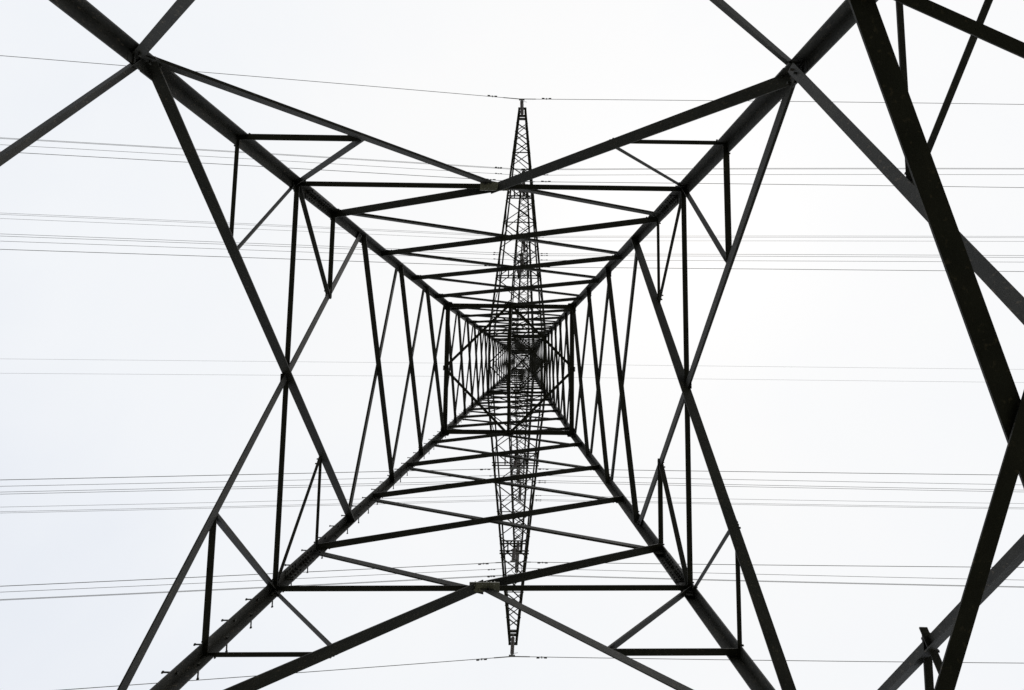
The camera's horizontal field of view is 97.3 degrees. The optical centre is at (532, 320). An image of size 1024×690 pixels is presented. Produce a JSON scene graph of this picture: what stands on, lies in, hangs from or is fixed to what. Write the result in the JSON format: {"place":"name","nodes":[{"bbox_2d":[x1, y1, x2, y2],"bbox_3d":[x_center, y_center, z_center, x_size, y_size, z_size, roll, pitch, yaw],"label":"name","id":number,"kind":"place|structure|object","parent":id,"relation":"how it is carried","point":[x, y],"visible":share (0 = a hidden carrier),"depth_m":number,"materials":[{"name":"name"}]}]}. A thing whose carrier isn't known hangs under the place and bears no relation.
{"place":"outdoors","nodes":[
{"label":"outdoors","id":0,"kind":"place"},
{"bbox_2d":[0,0,1023,689],"label":"sky","id":1,"kind":"structure","parent":0,"point":[109,411],"materials":[{"name":"white"}]},
{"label":"insulator string","id":2,"kind":"object","parent":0,"visible":0},
{"bbox_2d":[0,137,1023,174],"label":"wire bundle","id":3,"kind":"object","parent":2,"relation":"hanging from","point":[501,167],"visible":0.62,"depth_m":27.48,"materials":[{"name":"metal"}]},
{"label":"insulator string","id":4,"kind":"object","parent":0,"visible":0},
{"bbox_2d":[0,213,1023,241],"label":"wire bundle","id":5,"kind":"object","parent":4,"relation":"hanging from","point":[423,231],"visible":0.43,"depth_m":34.78,"materials":[{"name":"metal"}]},
{"label":"ground","id":6,"kind":"structure","parent":0,"visible":0},
{"bbox_2d":[0,0,1023,689],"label":"electricity pylon","id":7,"kind":"object","parent":6,"relation":"on","point":[918,186],"visible":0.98,"depth_m":5.46,"materials":[{"name":"black metal"}]},
{"bbox_2d":[58,359,948,368],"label":"earth wire","id":8,"kind":"object","parent":7,"relation":"attached to","point":[491,363],"visible":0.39,"depth_m":46.76,"materials":[{"name":"metal"}]},
{"bbox_2d":[509,635,514,655],"bbox_3d":[-0.816,14.157,19.650,0.372,1.485,0.166,1,-95,0],"label":"insulator string","id":9,"kind":"object","parent":7,"relation":"hanging from","point":[512,645],"visible":1,"depth_m":19.46,"materials":[{"name":"grey ceramic"}]},
{"bbox_2d":[63,656,990,689],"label":"overhead wire","id":10,"kind":"object","parent":9,"relation":"hanging from","point":[523,656],"visible":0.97,"depth_m":18.82,"materials":[{"name":"metal"}]},
{"bbox_2d":[510,547,518,562],"bbox_3d":[-0.774,10.350,19.962,0.372,1.485,0.166,1,-95,0],"label":"insulator string","id":11,"kind":"object","parent":7,"relation":"hanging from","point":[513,554],"visible":1,"depth_m":19.77,"materials":[{"name":"grey ceramic"}]},
{"bbox_2d":[0,561,1023,586],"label":"overhead wire","id":12,"kind":"object","parent":11,"relation":"hanging from","point":[487,563],"visible":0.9,"depth_m":19.12,"materials":[{"name":"metal"}]},
{"bbox_2d":[512,460,517,467],"bbox_3d":[-0.732,6.463,20.281,0.372,1.485,0.166,1,-95,0],"label":"insulator string","id":13,"kind":"object","parent":7,"relation":"hanging from","point":[515,464],"visible":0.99,"depth_m":19.98,"materials":[{"name":"grey ceramic"}]},
{"bbox_2d":[6,468,987,479],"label":"overhead wire","id":14,"kind":"object","parent":13,"relation":"hanging from","point":[483,469],"visible":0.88,"depth_m":19.29,"materials":[{"name":"metal"}]},
{"bbox_2d":[512,542,521,573],"bbox_3d":[-0.952,14.835,28.167,0.632,4.355,0.632,1,-95,0],"label":"insulator string","id":15,"kind":"object","parent":7,"relation":"hanging from","point":[517,557],"visible":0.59,"depth_m":27.11,"materials":[{"name":"grey ceramic"}]},
{"bbox_2d":[0,568,1023,600],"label":"wire bundle","id":16,"kind":"object","parent":15,"relation":"hanging from","point":[488,577],"visible":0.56,"depth_m":25.44,"materials":[{"name":"metal"}]},
{"bbox_2d":[513,460,521,482],"bbox_3d":[-0.894,9.533,28.602,0.632,4.355,0.632,1,-95,0],"label":"insulator string","id":17,"kind":"object","parent":7,"relation":"hanging from","point":[517,472],"visible":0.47,"depth_m":27.16,"materials":[{"name":"grey ceramic"}]},
{"bbox_2d":[0,475,1015,493],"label":"wire bundle","id":18,"kind":"object","parent":17,"relation":"hanging from","point":[491,475],"visible":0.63,"depth_m":25.76,"materials":[{"name":"metal"}]},
{"bbox_2d":[516,482,523,500],"bbox_3d":[-1.014,13.885,36.773,0.632,4.355,0.632,1,-95,0],"label":"insulator string","id":19,"kind":"object","parent":7,"relation":"hanging from","point":[520,489],"visible":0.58,"depth_m":35.43,"materials":[{"name":"grey ceramic"}]},
{"bbox_2d":[0,495,1023,512],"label":"wire bundle","id":20,"kind":"object","parent":19,"relation":"hanging from","point":[498,501],"visible":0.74,"depth_m":34.08,"materials":[{"name":"metal"}]},
{"bbox_2d":[519,98,524,115],"bbox_3d":[-0.451,-10.248,21.654,0.372,1.485,0.166,1,-95,0],"label":"insulator string","id":21,"kind":"object","parent":7,"relation":"hanging from","point":[521,106],"visible":1,"depth_m":21.46,"materials":[{"name":"grey ceramic"}]},
{"bbox_2d":[0,55,1023,104],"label":"overhead wire","id":22,"kind":"object","parent":21,"relation":"hanging from","point":[488,95],"visible":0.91,"depth_m":20.72,"materials":[{"name":"metal"}]},
{"bbox_2d":[518,253,526,271],"bbox_3d":[-0.701,-3.821,29.699,0.632,4.355,0.632,1,-95,0],"label":"insulator string","id":23,"kind":"object","parent":7,"relation":"hanging from","point":[521,258],"visible":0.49,"depth_m":28.23,"materials":[{"name":"grey ceramic"}]},
{"bbox_2d":[6,234,1023,261],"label":"wire bundle","id":24,"kind":"object","parent":23,"relation":"hanging from","point":[510,253],"visible":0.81,"depth_m":26.93,"materials":[{"name":"metal"}]},
{"bbox_2d":[22,373,1023,382],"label":"earth wire","id":25,"kind":"object","parent":7,"relation":"attached to","point":[478,376],"visible":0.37,"depth_m":44.98,"materials":[{"name":"metal"}]},
{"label":"insulator string","id":26,"kind":"object","parent":7,"relation":"hanging from","visible":0},
{"bbox_2d":[0,151,1023,187],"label":"overhead wire","id":27,"kind":"object","parent":26,"relation":"hanging from","point":[501,180],"visible":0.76,"depth_m":20.46,"materials":[{"name":"metal"}]},
{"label":"insulator string","id":28,"kind":"object","parent":7,"relation":"hanging from","visible":0},
{"bbox_2d":[0,249,1023,271],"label":"overhead wire","id":29,"kind":"object","parent":28,"relation":"hanging from","point":[493,266],"visible":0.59,"depth_m":20.04,"materials":[{"name":"metal"}]}
]}

